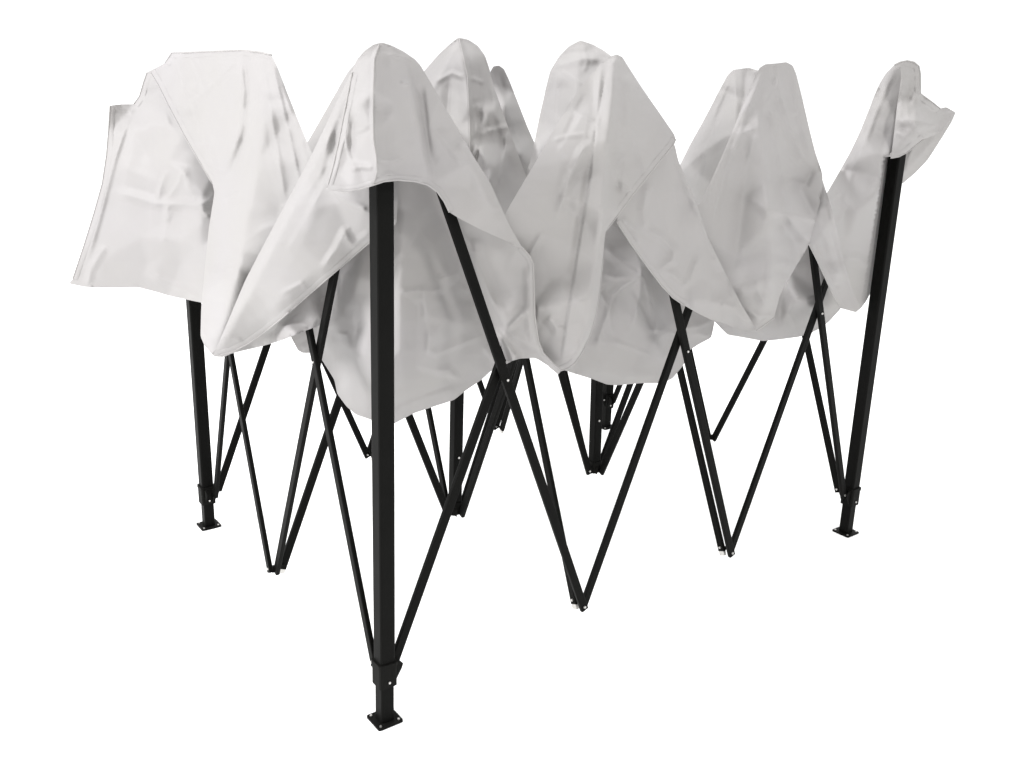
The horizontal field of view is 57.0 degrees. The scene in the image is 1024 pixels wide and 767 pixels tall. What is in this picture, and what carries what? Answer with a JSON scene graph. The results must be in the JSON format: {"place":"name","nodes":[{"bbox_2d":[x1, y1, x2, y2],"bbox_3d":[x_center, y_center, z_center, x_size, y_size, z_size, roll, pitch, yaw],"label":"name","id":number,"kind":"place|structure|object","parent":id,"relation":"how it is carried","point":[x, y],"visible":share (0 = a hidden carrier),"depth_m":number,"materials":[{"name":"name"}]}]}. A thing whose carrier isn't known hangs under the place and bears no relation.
{"place":"outdoors","nodes":[
{"label":"outdoors","id":0,"kind":"place"},
{"bbox_2d":[0,79,1023,766],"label":"ground","id":1,"kind":"structure","parent":0,"point":[146,619],"depth_m":3.22,"materials":[{"name":"white"}]},
{"bbox_2d":[70,38,954,730],"bbox_3d":[0.006,-0.277,3.123,2.317,1.637,1.724,-12,22,-37],"label":"folding gazebo","id":2,"kind":"object","parent":1,"relation":"on","point":[400,234],"visible":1,"depth_m":2.48,"materials":[{"name":"white fabric"}]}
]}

